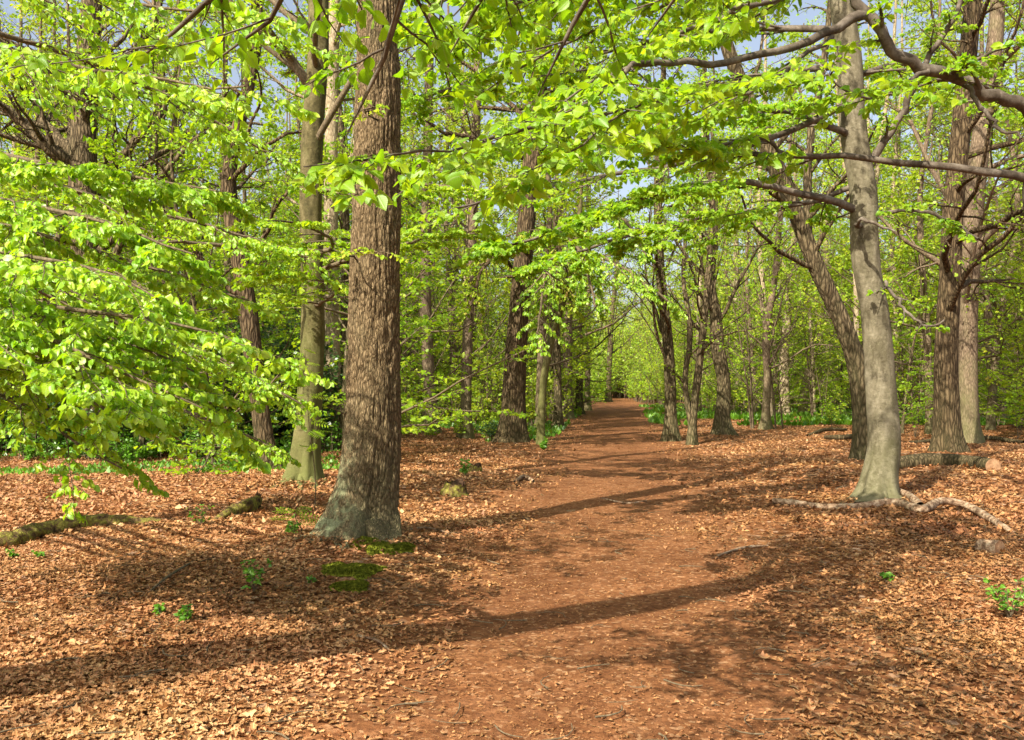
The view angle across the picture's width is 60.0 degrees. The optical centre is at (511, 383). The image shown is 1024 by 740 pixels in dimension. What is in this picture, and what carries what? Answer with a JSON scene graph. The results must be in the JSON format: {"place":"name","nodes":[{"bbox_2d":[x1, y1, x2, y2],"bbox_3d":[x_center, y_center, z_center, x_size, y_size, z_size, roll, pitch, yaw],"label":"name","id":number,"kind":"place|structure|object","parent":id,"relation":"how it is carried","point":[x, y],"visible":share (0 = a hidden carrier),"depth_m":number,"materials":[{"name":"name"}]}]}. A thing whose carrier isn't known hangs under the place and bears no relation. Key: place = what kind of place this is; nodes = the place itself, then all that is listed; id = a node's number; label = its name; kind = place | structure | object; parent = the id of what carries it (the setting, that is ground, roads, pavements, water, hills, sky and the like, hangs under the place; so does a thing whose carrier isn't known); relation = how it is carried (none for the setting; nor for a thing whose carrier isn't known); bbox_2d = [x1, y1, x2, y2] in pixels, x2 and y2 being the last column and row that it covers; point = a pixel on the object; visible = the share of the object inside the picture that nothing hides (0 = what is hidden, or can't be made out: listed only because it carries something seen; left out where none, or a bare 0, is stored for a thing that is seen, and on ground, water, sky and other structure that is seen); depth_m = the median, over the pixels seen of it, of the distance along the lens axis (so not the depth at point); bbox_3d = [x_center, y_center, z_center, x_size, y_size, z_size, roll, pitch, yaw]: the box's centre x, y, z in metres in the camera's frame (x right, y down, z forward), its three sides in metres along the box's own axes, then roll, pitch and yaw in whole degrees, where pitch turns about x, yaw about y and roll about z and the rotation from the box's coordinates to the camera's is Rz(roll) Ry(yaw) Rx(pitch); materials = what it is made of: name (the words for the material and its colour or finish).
{"place":"outdoors","nodes":[
{"label":"outdoors","id":0,"kind":"place"},
{"bbox_2d":[0,394,1023,739],"bbox_3d":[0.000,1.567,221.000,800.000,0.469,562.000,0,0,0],"label":"ground","id":1,"kind":"structure","parent":0,"point":[534,448],"depth_m":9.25,"materials":[{"name":"brown plant"}]},
{"bbox_2d":[0,0,107,261],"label":"oak tree","id":2,"kind":"object","parent":1,"relation":"on","point":[39,39],"visible":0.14,"depth_m":24.51,"materials":[{"name":"green plant"}]},
{"bbox_2d":[0,0,151,313],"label":"ash tree","id":3,"kind":"object","parent":1,"relation":"on","point":[45,109],"visible":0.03,"depth_m":26.27,"materials":[{"name":"green plant"}]},
{"bbox_2d":[0,513,160,547],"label":"fallen log","id":4,"kind":"object","parent":1,"relation":"on","point":[27,533],"visible":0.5,"depth_m":9.15,"materials":[{"name":"wood"}]},
{"bbox_2d":[0,78,175,447],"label":"young beech","id":5,"kind":"object","parent":1,"relation":"on","point":[59,177],"visible":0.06,"depth_m":21.52,"materials":[{"name":"green plant"}]},
{"bbox_2d":[0,0,184,321],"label":"ash tree","id":6,"kind":"object","parent":1,"relation":"on","point":[68,40],"visible":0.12,"depth_m":22.79,"materials":[{"name":"green plant"}]},
{"bbox_2d":[0,0,269,458],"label":"oak tree","id":7,"kind":"object","parent":1,"relation":"on","point":[54,144],"visible":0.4,"depth_m":19.21,"materials":[{"name":"green plant"}]},
{"bbox_2d":[37,0,237,316],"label":"ash tree","id":8,"kind":"object","parent":1,"relation":"on","point":[132,122],"visible":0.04,"depth_m":30.63,"materials":[{"name":"green plant"}]},
{"bbox_2d":[38,0,299,475],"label":"young beech","id":9,"kind":"object","parent":1,"relation":"on","point":[199,447],"visible":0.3,"depth_m":16.86,"materials":[{"name":"green plant"}]},
{"bbox_2d":[0,434,340,474],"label":"ground ivy","id":10,"kind":"object","parent":1,"relation":"on","point":[93,468],"visible":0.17,"depth_m":16.79,"materials":[{"name":"green plant"}]},
{"bbox_2d":[0,408,341,462],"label":"brambles","id":11,"kind":"object","parent":1,"relation":"on","point":[125,450],"visible":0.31,"depth_m":18.91,"materials":[{"name":"green plant"}]},
{"bbox_2d":[0,290,344,457],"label":"evergreen scrub","id":12,"kind":"object","parent":1,"relation":"on","point":[282,345],"visible":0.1,"depth_m":21.15,"materials":[{"name":"green plant"}]},
{"bbox_2d":[0,0,356,525],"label":"linden tree","id":13,"kind":"object","parent":1,"relation":"on","point":[79,350],"visible":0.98,"depth_m":5.48,"materials":[{"name":"green plant"}]},
{"bbox_2d":[11,28,345,458],"bbox_3d":[-8.355,-3.308,19.607,7.092,10.254,7.262,0,0,38],"label":"young beech","id":14,"kind":"object","parent":1,"relation":"on","point":[154,57],"visible":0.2,"depth_m":19.45,"materials":[{"name":"green plant"}]},
{"bbox_2d":[101,0,258,342],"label":"beech tree","id":15,"kind":"object","parent":1,"relation":"on","point":[138,156],"visible":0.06,"depth_m":26.95,"materials":[{"name":"green plant"}]},
{"bbox_2d":[107,80,299,449],"bbox_3d":[-8.308,-2.941,22.698,6.329,9.648,5.838,0,0,31],"label":"young beech","id":16,"kind":"object","parent":1,"relation":"on","point":[188,300],"visible":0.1,"depth_m":22.65,"materials":[{"name":"green plant"}]},
{"bbox_2d":[117,0,323,341],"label":"oak tree","id":17,"kind":"object","parent":1,"relation":"on","point":[227,74],"visible":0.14,"depth_m":26.16,"materials":[{"name":"green plant"}]},
{"bbox_2d":[119,0,342,468],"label":"oak tree","id":18,"kind":"object","parent":1,"relation":"on","point":[261,422],"visible":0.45,"depth_m":15.96,"materials":[{"name":"brown plant"}]},
{"bbox_2d":[213,490,264,518],"bbox_3d":[-3.159,1.430,10.321,0.211,0.284,1.061,0,0,9],"label":"rotten log","id":19,"kind":"object","parent":1,"relation":"on","point":[250,504],"visible":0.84,"depth_m":10.28,"materials":[{"name":"brown wood"}]},
{"bbox_2d":[188,178,300,440],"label":"young beech","id":20,"kind":"object","parent":1,"relation":"on","point":[272,337],"visible":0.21,"depth_m":20.53,"materials":[{"name":"green plant"}]},
{"bbox_2d":[197,28,294,355],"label":"beech tree","id":21,"kind":"object","parent":1,"relation":"on","point":[244,194],"visible":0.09,"depth_m":34.33,"materials":[{"name":"green plant"}]},
{"bbox_2d":[237,82,301,334],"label":"ash tree","id":22,"kind":"object","parent":1,"relation":"on","point":[276,118],"visible":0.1,"depth_m":39.47,"materials":[{"name":"green plant"}]},
{"bbox_2d":[209,185,331,389],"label":"young beech","id":23,"kind":"object","parent":1,"relation":"on","point":[262,323],"visible":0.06,"depth_m":24.94,"materials":[{"name":"green plant"}]},
{"bbox_2d":[254,0,354,345],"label":"ash tree","id":24,"kind":"object","parent":1,"relation":"on","point":[296,87],"visible":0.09,"depth_m":33.01,"materials":[{"name":"green plant"}]},
{"bbox_2d":[258,55,352,350],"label":"beech tree","id":25,"kind":"object","parent":1,"relation":"on","point":[292,219],"visible":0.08,"depth_m":30.35,"materials":[{"name":"green plant"}]},
{"bbox_2d":[284,348,331,503],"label":"rowan sapling","id":26,"kind":"object","parent":1,"relation":"on","point":[316,431],"visible":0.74,"depth_m":11.04,"materials":[{"name":"green plant"}]},
{"bbox_2d":[198,0,434,446],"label":"tree","id":27,"kind":"object","parent":1,"relation":"on","point":[331,135],"visible":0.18,"depth_m":22.85,"materials":[{"name":"dark brown bark"},{"name":"leaf"}]},
{"bbox_2d":[144,0,516,490],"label":"beech tree","id":28,"kind":"object","parent":1,"relation":"on","point":[312,299],"visible":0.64,"depth_m":12.98,"materials":[{"name":"green plant"}]},
{"bbox_2d":[165,1,534,452],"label":"young beech","id":29,"kind":"object","parent":1,"relation":"on","point":[413,404],"visible":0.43,"depth_m":18.25,"materials":[{"name":"green plant"}]},
{"bbox_2d":[281,0,425,553],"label":"oak tree","id":30,"kind":"object","parent":1,"relation":"on","point":[363,499],"visible":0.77,"depth_m":8.69,"materials":[{"name":"brown plant"}]},
{"bbox_2d":[320,561,387,579],"bbox_3d":[-1.342,1.520,7.321,0.564,0.087,0.476,0,0,17],"label":"moss cushion","id":31,"kind":"object","parent":1,"relation":"on","point":[357,570],"visible":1,"depth_m":7.23,"materials":[{"name":"green plant"}]},
{"bbox_2d":[198,0,510,386],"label":"beech tree","id":32,"kind":"object","parent":1,"relation":"on","point":[344,221],"visible":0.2,"depth_m":25.15,"materials":[{"name":"green plant"}]},
{"bbox_2d":[242,61,498,450],"bbox_3d":[-4.038,-3.227,21.727,6.599,10.059,6.087,0,0,-10],"label":"young beech","id":33,"kind":"object","parent":1,"relation":"on","point":[415,283],"visible":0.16,"depth_m":21.22,"materials":[{"name":"green plant"}]},
{"bbox_2d":[348,535,417,555],"bbox_3d":[-1.233,1.502,8.330,0.556,0.131,0.649,0,0,-44],"label":"moss cushion","id":34,"kind":"object","parent":1,"relation":"on","point":[374,548],"visible":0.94,"depth_m":8.22,"materials":[{"name":"green plant"}]},
{"bbox_2d":[0,0,772,136],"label":"beech tree","id":35,"kind":"object","parent":1,"relation":"on","point":[215,47],"visible":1,"depth_m":3.19,"materials":[{"name":"green plant"}]},
{"bbox_2d":[323,18,490,379],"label":"ash tree","id":36,"kind":"object","parent":1,"relation":"on","point":[416,203],"visible":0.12,"depth_m":37.69,"materials":[{"name":"green plant"}]},
{"bbox_2d":[340,2,485,432],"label":"ash tree","id":37,"kind":"object","parent":1,"relation":"on","point":[428,364],"visible":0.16,"depth_m":28.85,"materials":[{"name":"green plant"}]},
{"bbox_2d":[401,3,532,420],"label":"oak tree","id":38,"kind":"object","parent":1,"relation":"on","point":[450,304],"visible":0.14,"depth_m":38.22,"materials":[{"name":"green plant"}]},
{"bbox_2d":[405,0,535,372],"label":"birch tree","id":39,"kind":"object","parent":1,"relation":"on","point":[449,265],"visible":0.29,"depth_m":35.78,"materials":[{"name":"green plant"}]},
{"bbox_2d":[404,0,539,438],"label":"ash tree","id":40,"kind":"object","parent":1,"relation":"on","point":[466,395],"visible":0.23,"depth_m":26.87,"materials":[{"name":"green plant"}]},
{"bbox_2d":[402,34,542,373],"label":"ash tree","id":41,"kind":"object","parent":1,"relation":"on","point":[495,213],"visible":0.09,"depth_m":42.74,"materials":[{"name":"green plant"}]},
{"bbox_2d":[401,411,579,441],"bbox_3d":[-1.740,1.478,42.407,11.800,0.467,34.866,0,0,0],"label":"ground ivy","id":42,"kind":"object","parent":1,"relation":"on","point":[555,429],"visible":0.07,"depth_m":30.73,"materials":[{"name":"green plant"}]},
{"bbox_2d":[401,396,581,439],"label":"brambles","id":43,"kind":"object","parent":1,"relation":"on","point":[419,413],"visible":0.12,"depth_m":28.10,"materials":[{"name":"green plant"}]},
{"bbox_2d":[0,437,1023,739],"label":"fallen twigs","id":44,"kind":"object","parent":1,"relation":"on","point":[502,627],"depth_m":7.70,"materials":[{"name":"brown wood"}]},
{"bbox_2d":[455,22,621,426],"bbox_3d":[1.288,-6.493,32.313,5.465,16.538,5.984,0,0,-41],"label":"ash tree","id":45,"kind":"object","parent":1,"relation":"on","point":[558,420],"visible":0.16,"depth_m":32.50,"materials":[{"name":"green plant"}]},
{"bbox_2d":[446,13,637,427],"bbox_3d":[0.992,-7.564,31.302,6.681,18.883,7.109,0,0,10],"label":"ash tree","id":46,"kind":"object","parent":1,"relation":"on","point":[550,216],"visible":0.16,"depth_m":31.03,"materials":[{"name":"green plant"}]},
{"bbox_2d":[490,39,596,383],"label":"ash tree","id":47,"kind":"object","parent":1,"relation":"on","point":[560,326],"visible":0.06,"depth_m":40.83,"materials":[{"name":"green plant"}]},
{"bbox_2d":[401,0,688,442],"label":"oak tree","id":48,"kind":"object","parent":1,"relation":"on","point":[513,429],"visible":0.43,"depth_m":24.32,"materials":[{"name":"green plant"}]},
{"bbox_2d":[454,28,654,419],"bbox_3d":[1.810,-6.830,38.109,7.197,17.188,5.897,0,0,31],"label":"beech tree","id":49,"kind":"object","parent":1,"relation":"on","point":[538,276],"visible":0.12,"depth_m":38.28,"materials":[{"name":"green plant"}]},
{"bbox_2d":[508,130,643,387],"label":"ash tree","id":50,"kind":"object","parent":1,"relation":"on","point":[623,325],"visible":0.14,"depth_m":49.45,"materials":[{"name":"green plant"}]},
{"bbox_2d":[507,71,654,418],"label":"ash tree","id":51,"kind":"object","parent":1,"relation":"on","point":[569,414],"visible":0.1,"depth_m":40.13,"materials":[{"name":"green plant"}]},
{"bbox_2d":[512,91,654,414],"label":"ash tree","id":52,"kind":"object","parent":1,"relation":"on","point":[578,396],"visible":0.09,"depth_m":46.08,"materials":[{"name":"green plant"}]},
{"bbox_2d":[529,116,644,374],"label":"ash tree","id":53,"kind":"object","parent":1,"relation":"on","point":[575,332],"visible":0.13,"depth_m":42.37,"materials":[{"name":"green plant"}]},
{"bbox_2d":[503,108,687,444],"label":"maple tree","id":54,"kind":"object","parent":1,"relation":"on","point":[626,273],"visible":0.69,"depth_m":21.86,"materials":[{"name":"green plant"}]},
{"bbox_2d":[252,473,938,554],"bbox_3d":[0.167,1.460,10.321,9.658,0.277,5.506,0,0,16],"label":"moss","id":55,"kind":"object","parent":1,"relation":"on","point":[405,533],"visible":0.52,"depth_m":8.83,"materials":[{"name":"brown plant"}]},
{"bbox_2d":[179,183,1015,390],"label":"wood","id":56,"kind":"object","parent":1,"relation":"on","point":[630,315],"depth_m":137.47,"materials":[{"name":"green plant"}]},
{"bbox_2d":[181,202,1023,428],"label":"bare brush","id":57,"kind":"object","parent":1,"relation":"on","point":[811,399],"visible":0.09,"depth_m":32.86,"materials":[{"name":"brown plant"}]},
{"bbox_2d":[571,86,643,410],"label":"ash tree","id":58,"kind":"object","parent":1,"relation":"on","point":[587,407],"visible":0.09,"depth_m":52.63,"materials":[{"name":"green plant"}]},
{"bbox_2d":[533,326,692,403],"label":"saplings","id":59,"kind":"object","parent":1,"relation":"on","point":[633,389],"visible":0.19,"depth_m":76.81,"materials":[{"name":"green plant"}]},
{"bbox_2d":[597,190,648,401],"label":"ash tree","id":60,"kind":"object","parent":1,"relation":"on","point":[608,394],"visible":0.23,"depth_m":79.03,"materials":[{"name":"green plant"}]},
{"bbox_2d":[533,290,732,397],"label":"thicket","id":61,"kind":"object","parent":1,"relation":"on","point":[634,345],"visible":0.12,"depth_m":98.83,"materials":[{"name":"green plant"}]},
{"bbox_2d":[290,0,1023,235],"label":"beech tree","id":62,"kind":"object","parent":1,"relation":"on","point":[564,157],"visible":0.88,"depth_m":5.03,"materials":[{"name":"green plant"}]},
{"bbox_2d":[324,338,1023,426],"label":"undergrowth","id":63,"kind":"object","parent":1,"relation":"on","point":[530,402],"visible":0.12,"depth_m":40.62,"materials":[{"name":"green plant"}]},
{"bbox_2d":[599,18,755,441],"bbox_3d":[3.790,-5.860,23.565,5.146,15.198,4.456,0,0,-35],"label":"ash tree","id":64,"kind":"object","parent":1,"relation":"on","point":[670,432],"visible":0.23,"depth_m":24.44,"materials":[{"name":"plant"}]},
{"bbox_2d":[646,313,716,411],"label":"young beech","id":65,"kind":"object","parent":1,"relation":"on","point":[684,353],"visible":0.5,"depth_m":43.13,"materials":[{"name":"green plant"}]},
{"bbox_2d":[625,7,760,409],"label":"birch tree","id":66,"kind":"object","parent":1,"relation":"on","point":[699,298],"visible":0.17,"depth_m":44.31,"materials":[{"name":"green plant"}]},
{"bbox_2d":[643,16,776,444],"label":"ash tree","id":67,"kind":"object","parent":1,"relation":"on","point":[691,408],"visible":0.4,"depth_m":23.42,"materials":[{"name":"green plant"}]},
{"bbox_2d":[399,0,1023,507],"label":"beech tree","id":68,"kind":"object","parent":1,"relation":"on","point":[879,474],"visible":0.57,"depth_m":11.25,"materials":[{"name":"green plant"}]},
{"bbox_2d":[647,3,784,435],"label":"ash tree","id":69,"kind":"object","parent":1,"relation":"on","point":[722,424],"visible":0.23,"depth_m":26.23,"materials":[{"name":"plant"}]},
{"bbox_2d":[676,114,782,410],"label":"ash tree","id":70,"kind":"object","parent":1,"relation":"on","point":[725,279],"visible":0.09,"depth_m":49.76,"materials":[{"name":"green plant"}]},
{"bbox_2d":[615,0,903,460],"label":"oak tree","id":71,"kind":"object","parent":1,"relation":"on","point":[845,330],"visible":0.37,"depth_m":17.16,"materials":[{"name":"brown plant"}]},
{"bbox_2d":[689,91,839,412],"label":"ash tree","id":72,"kind":"object","parent":1,"relation":"on","point":[751,344],"visible":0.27,"depth_m":42.85,"materials":[{"name":"green plant"}]},
{"bbox_2d":[689,2,845,415],"bbox_3d":[11.230,-8.322,36.282,7.576,20.197,5.992,0,0,30],"label":"birch tree","id":73,"kind":"object","parent":1,"relation":"on","point":[761,281],"visible":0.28,"depth_m":36.39,"materials":[{"name":"green plant"}]},
{"bbox_2d":[727,43,829,414],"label":"birch tree","id":74,"kind":"object","parent":1,"relation":"on","point":[786,409],"visible":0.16,"depth_m":41.80,"materials":[{"name":"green plant"}]},
{"bbox_2d":[719,9,841,429],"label":"ash tree","id":75,"kind":"object","parent":1,"relation":"on","point":[765,423],"visible":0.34,"depth_m":30.90,"materials":[{"name":"green plant"}]},
{"bbox_2d":[720,60,840,369],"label":"birch tree","id":76,"kind":"object","parent":1,"relation":"on","point":[755,239],"visible":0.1,"depth_m":50.11,"materials":[{"name":"green plant"}]},
{"bbox_2d":[724,97,837,412],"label":"oak tree","id":77,"kind":"object","parent":1,"relation":"on","point":[775,358],"visible":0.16,"depth_m":46.20,"materials":[{"name":"green plant"}]},
{"bbox_2d":[723,244,843,408],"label":"young beech","id":78,"kind":"object","parent":1,"relation":"on","point":[790,368],"visible":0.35,"depth_m":41.60,"materials":[{"name":"green plant"}]},
{"bbox_2d":[771,128,860,412],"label":"birch tree","id":79,"kind":"object","parent":1,"relation":"on","point":[814,337],"visible":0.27,"depth_m":41.17,"materials":[{"name":"green plant"}]},
{"bbox_2d":[764,130,886,411],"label":"birch tree","id":80,"kind":"object","parent":1,"relation":"on","point":[801,408],"visible":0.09,"depth_m":43.85,"materials":[{"name":"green plant"}]},
{"bbox_2d":[639,402,1015,425],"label":"bluebell leaves","id":81,"kind":"object","parent":1,"relation":"on","point":[654,416],"visible":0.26,"depth_m":36.51,"materials":[{"name":"green plant"}]},
{"bbox_2d":[763,0,938,367],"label":"birch tree","id":82,"kind":"object","parent":1,"relation":"on","point":[856,316],"visible":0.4,"depth_m":29.36,"materials":[{"name":"green plant"}]},
{"bbox_2d":[790,0,933,368],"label":"birch tree","id":83,"kind":"object","parent":1,"relation":"on","point":[883,151],"visible":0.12,"depth_m":41.09,"materials":[{"name":"green plant"}]},
{"bbox_2d":[781,0,962,341],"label":"birch tree","id":84,"kind":"object","parent":1,"relation":"on","point":[877,170],"visible":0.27,"depth_m":34.77,"materials":[{"name":"green plant"}]},
{"bbox_2d":[844,251,935,424],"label":"young beech","id":85,"kind":"object","parent":1,"relation":"on","point":[898,382],"visible":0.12,"depth_m":33.01,"materials":[{"name":"green plant"}]},
{"bbox_2d":[831,0,983,414],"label":"birch tree","id":86,"kind":"object","parent":1,"relation":"on","point":[895,148],"visible":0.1,"depth_m":38.65,"materials":[{"name":"green plant"}]},
{"bbox_2d":[799,0,1023,434],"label":"ash tree","id":87,"kind":"object","parent":1,"relation":"on","point":[928,425],"visible":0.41,"depth_m":26.68,"materials":[{"name":"green plant"}]},
{"bbox_2d":[840,217,998,432],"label":"young beech","id":88,"kind":"object","parent":1,"relation":"on","point":[907,339],"visible":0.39,"depth_m":26.13,"materials":[{"name":"green plant"}]},
{"bbox_2d":[832,0,1023,443],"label":"oak tree","id":89,"kind":"object","parent":1,"relation":"on","point":[968,376],"visible":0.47,"depth_m":22.29,"materials":[{"name":"brown plant"}]},
{"bbox_2d":[880,72,1014,415],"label":"ash tree","id":90,"kind":"object","parent":1,"relation":"on","point":[915,156],"visible":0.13,"depth_m":37.04,"materials":[{"name":"green plant"}]},
{"bbox_2d":[900,453,1000,469],"bbox_3d":[7.557,1.415,15.631,1.880,0.331,1.131,0,0,30],"label":"fallen log","id":91,"kind":"object","parent":1,"relation":"on","point":[925,459],"visible":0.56,"depth_m":15.72,"materials":[{"name":"brown wood"}]},
{"bbox_2d":[879,0,1023,365],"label":"oak tree","id":92,"kind":"object","parent":1,"relation":"on","point":[983,356],"visible":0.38,"depth_m":28.07,"materials":[{"name":"green plant"}]},
{"bbox_2d":[884,0,1023,417],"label":"oak tree","id":93,"kind":"object","parent":1,"relation":"on","point":[985,296],"visible":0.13,"depth_m":33.80,"materials":[{"name":"green plant"}]},
{"bbox_2d":[885,0,1023,452],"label":"oak tree","id":94,"kind":"object","parent":1,"relation":"on","point":[947,433],"visible":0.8,"depth_m":18.88,"materials":[{"name":"brown plant"}]},
{"bbox_2d":[896,0,1023,429],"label":"ash tree","id":95,"kind":"object","parent":1,"relation":"on","point":[991,419],"visible":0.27,"depth_m":30.11,"materials":[{"name":"green plant"}]},
{"bbox_2d":[904,0,1023,416],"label":"birch tree","id":96,"kind":"object","parent":1,"relation":"on","point":[999,214],"visible":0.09,"depth_m":36.20,"materials":[{"name":"green plant"}]},
{"bbox_2d":[978,221,1023,424],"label":"young beech","id":97,"kind":"object","parent":1,"relation":"on","point":[998,377],"visible":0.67,"depth_m":26.20,"materials":[{"name":"green plant"}]},
{"bbox_2d":[978,254,1023,429],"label":"young beech","id":98,"kind":"object","parent":1,"relation":"on","point":[1000,367],"visible":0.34,"depth_m":29.78,"materials":[{"name":"green plant"}]},
{"bbox_2d":[983,575,1023,618],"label":"seedling","id":99,"kind":"object","parent":1,"relation":"on","point":[1003,604],"visible":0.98,"depth_m":5.92,"materials":[{"name":"green plant"}]},
{"bbox_2d":[0,0,1023,364],"label":"sky","id":100,"kind":"structure","parent":0,"point":[754,45],"materials":[{"name":"blue"}]},
{"bbox_2d":[180,397,1023,739],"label":"path","id":101,"kind":"structure","parent":0,"point":[644,477],"depth_m":5.68,"materials":[{"name":"brown soil"}]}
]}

